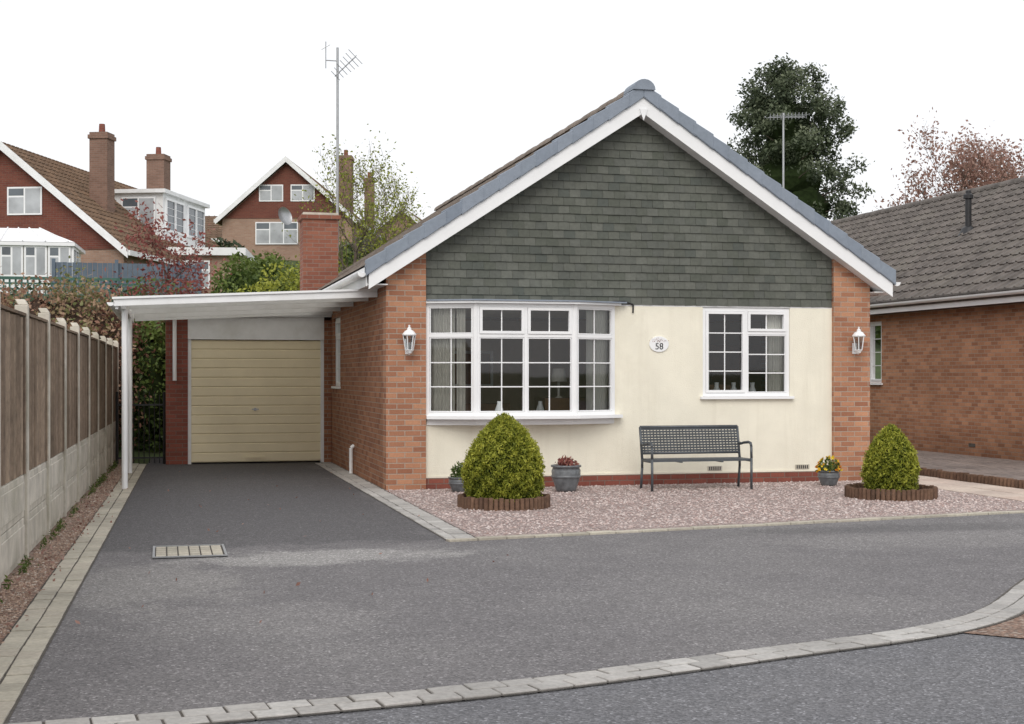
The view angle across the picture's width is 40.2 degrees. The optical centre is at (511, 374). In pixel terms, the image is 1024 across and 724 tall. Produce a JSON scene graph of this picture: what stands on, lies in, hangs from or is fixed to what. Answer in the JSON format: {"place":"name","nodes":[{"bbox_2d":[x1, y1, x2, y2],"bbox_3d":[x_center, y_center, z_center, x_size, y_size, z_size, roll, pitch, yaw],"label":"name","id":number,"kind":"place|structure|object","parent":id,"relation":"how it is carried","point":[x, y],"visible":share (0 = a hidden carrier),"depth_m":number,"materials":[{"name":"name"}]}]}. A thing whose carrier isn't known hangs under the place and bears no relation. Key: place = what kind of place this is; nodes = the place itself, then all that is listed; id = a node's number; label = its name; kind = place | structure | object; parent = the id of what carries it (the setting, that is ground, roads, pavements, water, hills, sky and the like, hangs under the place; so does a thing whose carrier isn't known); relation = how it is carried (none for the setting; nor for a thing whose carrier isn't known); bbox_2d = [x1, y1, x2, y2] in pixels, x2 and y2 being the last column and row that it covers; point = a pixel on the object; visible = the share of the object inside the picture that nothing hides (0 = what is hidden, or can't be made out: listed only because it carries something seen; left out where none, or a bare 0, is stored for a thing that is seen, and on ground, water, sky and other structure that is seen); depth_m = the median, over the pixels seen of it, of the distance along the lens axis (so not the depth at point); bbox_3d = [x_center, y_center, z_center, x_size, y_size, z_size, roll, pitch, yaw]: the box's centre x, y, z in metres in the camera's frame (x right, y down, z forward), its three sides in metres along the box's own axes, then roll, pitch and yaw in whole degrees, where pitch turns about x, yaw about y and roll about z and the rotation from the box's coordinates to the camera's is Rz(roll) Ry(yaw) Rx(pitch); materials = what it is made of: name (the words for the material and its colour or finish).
{"place":"outdoors","nodes":[
{"label":"outdoors","id":0,"kind":"place"},
{"bbox_2d":[119,259,298,463],"bbox_3d":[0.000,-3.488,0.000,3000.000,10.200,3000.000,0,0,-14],"label":"ground","id":1,"kind":"structure","parent":0,"point":[141,454],"depth_m":27.77,"materials":[{"name":"green plant"}]},
{"bbox_2d":[0,227,85,293],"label":"conservatory","id":2,"kind":"object","parent":1,"relation":"on","point":[31,252],"visible":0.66,"depth_m":44.90,"materials":[{"name":"white paint"}]},
{"bbox_2d":[0,459,134,642],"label":"gravel border","id":3,"kind":"object","parent":1,"relation":"on","point":[16,570],"visible":0.33,"depth_m":12.08,"materials":[{"name":"brown gravel"}]},
{"bbox_2d":[0,460,117,602],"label":"weeds","id":4,"kind":"object","parent":3,"relation":"on","point":[59,525],"visible":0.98,"depth_m":14.25,"materials":[{"name":"green plant"}]},
{"bbox_2d":[0,294,118,587],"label":"garden fence","id":5,"kind":"object","parent":3,"relation":"on","point":[59,384],"visible":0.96,"depth_m":13.93,"materials":[{"name":"concrete"}]},
{"bbox_2d":[0,465,121,642],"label":"gravel stones","id":6,"kind":"object","parent":3,"relation":"on","point":[35,573],"visible":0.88,"depth_m":12.10,"materials":[{"name":"brown gravel"}]},
{"bbox_2d":[0,463,138,679],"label":"path edging","id":7,"kind":"object","parent":1,"relation":"on","point":[14,641],"visible":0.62,"depth_m":10.18,"materials":[{"name":"beige concrete"}]},
{"bbox_2d":[107,289,377,488],"bbox_3d":[-4.438,0.177,22.430,3.740,2.846,5.725,0,0,-14],"label":"carport","id":8,"kind":"object","parent":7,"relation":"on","point":[127,310],"visible":1,"depth_m":20.41,"materials":[{"name":"white paint"}]},
{"bbox_2d":[0,464,145,723],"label":"path edging","id":9,"kind":"object","parent":1,"relation":"on","point":[13,683],"visible":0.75,"depth_m":9.16,"materials":[{"name":"beige concrete"}]},
{"bbox_2d":[50,306,96,335],"bbox_3d":[-7.873,0.309,24.904,1.264,3.066,2.043,0,0,-14],"label":"red hedge","id":10,"kind":"object","parent":1,"relation":"on","point":[88,321],"visible":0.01,"depth_m":25.42,"materials":[{"name":"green plant"}]},
{"bbox_2d":[0,281,157,330],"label":"dark shrub","id":11,"kind":"object","parent":1,"relation":"on","point":[104,294],"visible":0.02,"depth_m":33.96,"materials":[{"name":"brown plant"}]},
{"bbox_2d":[0,255,164,449],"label":"red hedge","id":12,"kind":"object","parent":1,"relation":"on","point":[107,323],"visible":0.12,"depth_m":27.37,"materials":[{"name":"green plant"}]},
{"bbox_2d":[0,150,172,293],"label":"walls","id":13,"kind":"structure","parent":1,"relation":"on","point":[92,256],"depth_m":49.58,"materials":[{"name":"brick"}]},
{"bbox_2d":[0,141,185,263],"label":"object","id":14,"kind":"structure","parent":13,"relation":"attached to","point":[30,197],"depth_m":49.75,"materials":[{"name":"red tile"}]},
{"bbox_2d":[88,124,115,212],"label":"chimney","id":15,"kind":"object","parent":13,"relation":"on","point":[102,167],"visible":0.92,"depth_m":52.66,"materials":[{"name":"brick"}]},
{"bbox_2d":[1,141,218,261],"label":"tiled roof","id":16,"kind":"structure","parent":13,"relation":"on","point":[70,183],"depth_m":51.89,"materials":[{"name":"brown tile"}]},
{"bbox_2d":[115,188,209,246],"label":"dormer","id":17,"kind":"object","parent":16,"relation":"on","point":[176,208],"visible":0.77,"depth_m":56.37,"materials":[{"name":"white paint"}]},
{"bbox_2d":[145,147,171,189],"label":"chimney","id":18,"kind":"object","parent":13,"relation":"on","point":[158,170],"visible":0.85,"depth_m":61.38,"materials":[{"name":"brick"}]},
{"bbox_2d":[0,276,173,310],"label":"green trellis fence","id":19,"kind":"object","parent":1,"relation":"on","point":[16,278],"visible":0.15,"depth_m":37.32,"materials":[{"name":"paint"}]},
{"bbox_2d":[52,258,201,294],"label":"blue screen fence","id":20,"kind":"object","parent":1,"relation":"on","point":[116,266],"visible":0.27,"depth_m":41.96,"materials":[{"name":"grey paint"}]},
{"bbox_2d":[119,319,209,452],"bbox_3d":[-7.380,0.180,28.363,2.830,3.285,1.931,0,0,-39],"label":"green shrub","id":21,"kind":"object","parent":1,"relation":"on","point":[156,339],"visible":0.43,"depth_m":27.79,"materials":[{"name":"green plant"}]},
{"bbox_2d":[98,198,231,332],"bbox_3d":[-7.744,-1.416,31.446,3.290,5.242,3.005,0,0,-14],"label":"crimson tree","id":22,"kind":"object","parent":1,"relation":"on","point":[154,244],"visible":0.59,"depth_m":31.23,"materials":[{"name":"red plant"}]},
{"bbox_2d":[120,277,274,334],"bbox_3d":[-7.160,-0.376,34.930,5.806,4.184,3.850,0,0,-14],"label":"green shrub","id":23,"kind":"object","parent":1,"relation":"on","point":[218,284],"visible":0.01,"depth_m":34.57,"materials":[{"name":"green plant"}]},
{"bbox_2d":[166,247,253,293],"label":"flat roof extension","id":24,"kind":"object","parent":1,"relation":"on","point":[219,254],"visible":0.19,"depth_m":54.98,"materials":[{"name":"brick"}]},
{"bbox_2d":[184,260,209,288],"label":"window","id":25,"kind":"structure","parent":24,"relation":"in","point":[207,271],"depth_m":54.97,"materials":[{"name":"white plastic"}]},
{"bbox_2d":[213,237,257,270],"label":"hillside bush","id":26,"kind":"object","parent":1,"relation":"on","point":[226,244],"visible":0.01,"depth_m":65.04,"materials":[{"name":"green plant"}]},
{"bbox_2d":[227,262,340,292],"bbox_3d":[-5.216,-0.708,34.298,2.503,4.284,4.265,0,0,42],"label":"yellow shrub","id":27,"kind":"object","parent":1,"relation":"on","point":[283,285],"visible":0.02,"depth_m":33.83,"materials":[{"name":"green plant"}]},
{"bbox_2d":[210,242,361,293],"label":"hillside bush","id":28,"kind":"object","parent":1,"relation":"on","point":[242,275],"visible":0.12,"depth_m":44.43,"materials":[{"name":"green plant"}]},
{"bbox_2d":[222,163,373,260],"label":"walls","id":29,"kind":"structure","parent":1,"relation":"on","point":[241,231],"depth_m":75.07,"materials":[{"name":"brick"}]},
{"bbox_2d":[217,162,362,224],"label":"tiled roof","id":30,"kind":"structure","parent":29,"relation":"on","point":[220,221],"depth_m":75.22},
{"bbox_2d":[214,156,381,243],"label":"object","id":31,"kind":"structure","parent":29,"relation":"attached to","point":[276,191],"depth_m":74.96,"materials":[{"name":"white paint"}]},
{"bbox_2d":[278,207,291,224],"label":"satellite dish","id":32,"kind":"object","parent":31,"relation":"attached to","point":[284,215],"visible":1,"depth_m":73.54,"materials":[{"name":"metal"}]},
{"bbox_2d":[339,150,353,211],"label":"chimney","id":33,"kind":"object","parent":29,"relation":"attached to","point":[347,165],"visible":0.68,"depth_m":79.55,"materials":[{"name":"brick"}]},
{"bbox_2d":[363,172,375,228],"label":"chimney","id":34,"kind":"object","parent":29,"relation":"on","point":[368,191],"visible":0.35,"depth_m":83.62,"materials":[{"name":"brick"}]},
{"bbox_2d":[262,124,423,289],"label":"birch tree","id":35,"kind":"object","parent":1,"relation":"on","point":[361,224],"visible":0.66,"depth_m":40.25,"materials":[{"name":"green plant"}]},
{"bbox_2d":[339,227,386,258],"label":"hillside bush","id":36,"kind":"object","parent":1,"relation":"on","point":[349,246],"visible":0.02,"depth_m":58.08,"materials":[{"name":"green plant"}]},
{"bbox_2d":[339,156,429,259],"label":"birch tree","id":37,"kind":"object","parent":1,"relation":"on","point":[392,198],"visible":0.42,"depth_m":48.35,"materials":[{"name":"green plant"}]},
{"bbox_2d":[315,463,454,538],"bbox_3d":[-2.045,1.607,19.423,0.102,0.047,12.170,0,0,-14],"label":"side edging","id":38,"kind":"object","parent":1,"relation":"on","point":[443,534],"visible":0.78,"depth_m":16.90,"materials":[{"name":"grey concrete"}]},
{"bbox_2d":[377,214,415,239],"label":"walls","id":39,"kind":"structure","parent":1,"relation":"on","point":[398,222],"depth_m":89.90,"materials":[{"name":"brick"}]},
{"bbox_2d":[375,207,418,231],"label":"bargeboard","id":40,"kind":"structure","parent":39,"relation":"attached to","point":[413,216],"depth_m":89.47,"materials":[{"name":"white paint"}]},
{"bbox_2d":[320,462,473,537],"bbox_3d":[-1.911,1.607,19.528,0.192,0.047,12.307,0,0,-14],"label":"side edging","id":41,"kind":"object","parent":1,"relation":"on","point":[445,527],"visible":0.7,"depth_m":17.02,"materials":[{"name":"grey concrete"}]},
{"bbox_2d":[10,580,1023,723],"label":"kerb edging","id":42,"kind":"object","parent":1,"relation":"on","point":[1014,594],"visible":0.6,"depth_m":7.34,"materials":[{"name":"grey concrete"}]},
{"bbox_2d":[42,578,1023,723],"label":"kerb bedding","id":43,"kind":"object","parent":1,"relation":"on","point":[382,706],"visible":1,"depth_m":7.19,"materials":[{"name":"grey concrete"}]},
{"bbox_2d":[108,597,1023,723],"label":"kerb edging","id":44,"kind":"object","parent":1,"relation":"on","point":[1016,608],"visible":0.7,"depth_m":7.24,"materials":[{"name":"grey concrete"}]},
{"bbox_2d":[446,510,1023,541],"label":"gravel edging","id":45,"kind":"object","parent":1,"relation":"on","point":[719,526],"visible":0.62,"depth_m":14.66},
{"bbox_2d":[726,52,875,220],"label":"evergreen tree","id":46,"kind":"object","parent":1,"relation":"on","point":[803,138],"visible":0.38,"depth_m":58.65,"materials":[{"name":"green plant"}]},
{"bbox_2d":[831,177,1023,460],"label":"neighbour bungalow","id":47,"kind":"object","parent":1,"relation":"on","point":[947,347],"visible":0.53,"depth_m":29.21,"materials":[{"name":"orange brick"}]},
{"bbox_2d":[870,321,882,384],"bbox_3d":[8.315,-0.500,31.755,0.600,1.800,1.600,0,0,-14],"label":"side window","id":48,"kind":"structure","parent":47,"relation":"in","point":[875,327],"depth_m":31.51,"materials":[{"name":"white plastic"}]},
{"bbox_2d":[872,107,1023,210],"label":"tree","id":49,"kind":"object","parent":1,"relation":"on","point":[971,168],"visible":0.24,"depth_m":71.20,"materials":[{"name":"red plant"}]},
{"bbox_2d":[947,133,1023,189],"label":"tree","id":50,"kind":"object","parent":1,"relation":"on","point":[1008,162],"visible":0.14,"depth_m":75.39,"materials":[{"name":"red plant"}]},
{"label":"walls","id":51,"kind":"object","parent":1,"relation":"on","visible":0},
{"bbox_2d":[205,216,221,237],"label":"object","id":52,"kind":"structure","parent":51,"relation":"on","point":[216,232],"depth_m":85.50,"materials":[{"name":"brown brick"}]},
{"bbox_2d":[163,314,331,464],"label":"garage","id":53,"kind":"structure","parent":0,"point":[264,383],"depth_m":25.33,"materials":[{"name":"metal"}]},
{"bbox_2d":[115,391,165,463],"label":"iron gate","id":54,"kind":"structure","parent":53,"relation":"attached to","point":[117,405],"depth_m":25.11,"materials":[{"name":"black metal"}]},
{"bbox_2d":[0,0,1023,224],"label":"sky","id":55,"kind":"structure","parent":0,"point":[227,90],"materials":[{"name":"white"}]},
{"bbox_2d":[7,458,1023,723],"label":"driveway","id":56,"kind":"structure","parent":0,"point":[179,634],"depth_m":10.20,"materials":[{"name":"grey asphalt"}]},
{"bbox_2d":[0,464,146,723],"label":"path bedding","id":57,"kind":"object","parent":56,"relation":"on","point":[33,671],"visible":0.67,"depth_m":9.37,"materials":[{"name":"grey concrete"}]},
{"bbox_2d":[152,544,227,558],"bbox_3d":[-2.910,1.600,12.621,0.640,0.040,0.800,0,0,-14],"label":"drain grate","id":58,"kind":"object","parent":56,"relation":"on","point":[188,551],"visible":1,"depth_m":12.56,"materials":[{"name":"metal"}]},
{"bbox_2d":[3,471,508,627],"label":"fallen leaves","id":59,"kind":"object","parent":56,"relation":"on","point":[78,622],"visible":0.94,"depth_m":12.61,"materials":[{"name":"orange plant"}]},
{"bbox_2d":[316,464,474,539],"bbox_3d":[-1.964,1.596,19.515,0.330,0.001,12.380,0,0,-14],"label":"side bedding","id":60,"kind":"object","parent":56,"relation":"on","point":[396,505],"visible":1,"depth_m":16.61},
{"bbox_2d":[298,79,900,489],"bbox_3d":[0.006,-1.320,27.421,8.320,5.840,15.410,0,0,-14],"label":"bungalow","id":61,"kind":"object","parent":56,"relation":"on","point":[545,291],"visible":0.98,"depth_m":20.43,"materials":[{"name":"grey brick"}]},
{"bbox_2d":[331,318,340,388],"bbox_3d":[-3.079,-0.390,24.895,0.150,1.260,1.100,0,0,-14],"label":"side window","id":62,"kind":"structure","parent":61,"relation":"in","point":[337,324],"depth_m":25.29,"materials":[{"name":"white plastic"}]},
{"bbox_2d":[322,42,361,252],"bbox_3d":[-3.178,-4.275,26.322,0.779,3.950,0.260,0,0,-33],"label":"tv aerial","id":63,"kind":"object","parent":61,"relation":"attached to","point":[337,127],"visible":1,"depth_m":26.27,"materials":[{"name":"metal"}]},
{"bbox_2d":[402,325,415,354],"bbox_3d":[-1.424,-0.487,19.350,0.200,0.416,0.240,0,0,-14],"label":"wall lantern","id":64,"kind":"object","parent":61,"relation":"attached to","point":[409,347],"depth_m":19.31,"materials":[{"name":"white plastic"}]},
{"bbox_2d":[426,299,633,424],"bbox_3d":[0.313,-0.186,19.814,3.070,1.772,0.500,0,0,-14],"label":"bay window","id":65,"kind":"structure","parent":61,"relation":"in","point":[475,416],"depth_m":19.63,"materials":[{"name":"white plastic"}]},
{"bbox_2d":[649,336,668,351],"bbox_3d":[2.147,-0.450,20.410,0.305,0.230,0.028,0,0,-14],"label":"house number plaque","id":66,"kind":"object","parent":61,"relation":"attached to","point":[658,344],"visible":1,"depth_m":20.41,"materials":[{"name":"white ceramic"}]},
{"bbox_2d":[700,307,793,398],"bbox_3d":[3.478,-0.320,20.773,1.480,1.350,0.150,0,0,-14],"label":"front window","id":67,"kind":"structure","parent":61,"relation":"in","point":[746,331],"depth_m":20.78,"materials":[{"name":"white plastic"}]},
{"bbox_2d":[768,112,808,187],"bbox_3d":[7.810,-5.030,39.565,1.206,4.860,0.440,0,0,-14],"label":"tv aerial","id":68,"kind":"object","parent":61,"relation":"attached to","point":[783,117],"visible":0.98,"depth_m":39.52,"materials":[{"name":"metal"}]},
{"bbox_2d":[852,327,865,353],"bbox_3d":[5.194,-0.517,21.000,0.200,0.416,0.240,0,0,-14],"label":"wall lantern","id":69,"kind":"object","parent":61,"relation":"attached to","point":[858,333],"depth_m":20.96,"materials":[{"name":"white plastic"}]},
{"bbox_2d":[918,467,1023,488],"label":"log edging","id":70,"kind":"object","parent":56,"relation":"on","point":[983,479],"visible":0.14,"depth_m":20.71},
{"bbox_2d":[225,614,1023,723],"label":"road","id":71,"kind":"structure","parent":0,"point":[964,678],"depth_m":6.99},
{"bbox_2d":[964,614,1023,637],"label":"gravel verge","id":72,"kind":"structure","parent":71,"relation":"on","point":[1014,627],"depth_m":8.79,"materials":[{"name":"pink gravel"}]},
{"bbox_2d":[386,480,1023,536],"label":"gravel garden","id":73,"kind":"object","parent":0,"point":[640,523],"visible":0.43,"depth_m":16.69,"materials":[{"name":"gravel"}]},
{"bbox_2d":[448,461,464,491],"bbox_3d":[-0.711,1.374,19.095,0.326,0.432,0.326,0,0,-14],"label":"plant pot","id":74,"kind":"object","parent":73,"relation":"on","point":[455,483],"visible":0.56,"depth_m":19.00,"materials":[{"name":"grey ceramic"}]},
{"bbox_2d":[457,413,549,510],"bbox_3d":[-0.098,1.022,16.929,1.130,1.157,1.128,0,0,-14],"label":"topiary bush","id":75,"kind":"object","parent":73,"relation":"on","point":[503,467],"visible":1,"depth_m":16.60,"materials":[{"name":"green plant"}]},
{"bbox_2d":[551,454,580,491],"bbox_3d":[0.740,1.337,19.148,0.418,0.507,0.418,0,0,-14],"label":"plant pot","id":76,"kind":"object","parent":73,"relation":"on","point":[566,475],"visible":1,"depth_m":19.01,"materials":[{"name":"grey ceramic"}]},
{"bbox_2d":[639,425,752,491],"bbox_3d":[2.561,1.153,19.533,1.498,0.885,0.544,0,0,-14],"label":"garden bench","id":77,"kind":"object","parent":73,"relation":"on","point":[702,429],"visible":1,"depth_m":19.69,"materials":[{"name":"grey metal"}]},
{"bbox_2d":[389,480,1023,535],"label":"gravel stones","id":78,"kind":"object","parent":73,"relation":"on","point":[726,521],"visible":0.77,"depth_m":16.93,"materials":[{"name":"gravel"}]},
{"bbox_2d":[814,455,842,485],"bbox_3d":[4.554,1.371,20.147,0.410,0.437,0.408,0,0,-14],"label":"plant pot","id":79,"kind":"object","parent":73,"relation":"on","point":[828,474],"visible":1,"depth_m":20.06,"materials":[{"name":"grey ceramic"}]},
{"bbox_2d":[844,423,937,500],"bbox_3d":[4.935,1.108,18.236,1.180,0.984,1.180,0,0,-14],"label":"topiary bush","id":80,"kind":"object","parent":73,"relation":"on","point":[891,469],"visible":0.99,"depth_m":17.99,"materials":[{"name":"green plant"}]},
{"bbox_2d":[915,475,1023,500],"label":"slab path","id":81,"kind":"structure","parent":0,"point":[1011,493],"depth_m":19.55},
{"bbox_2d":[916,450,1023,479],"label":"neighbour paved drive","id":82,"kind":"structure","parent":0,"point":[988,466],"depth_m":24.90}
]}

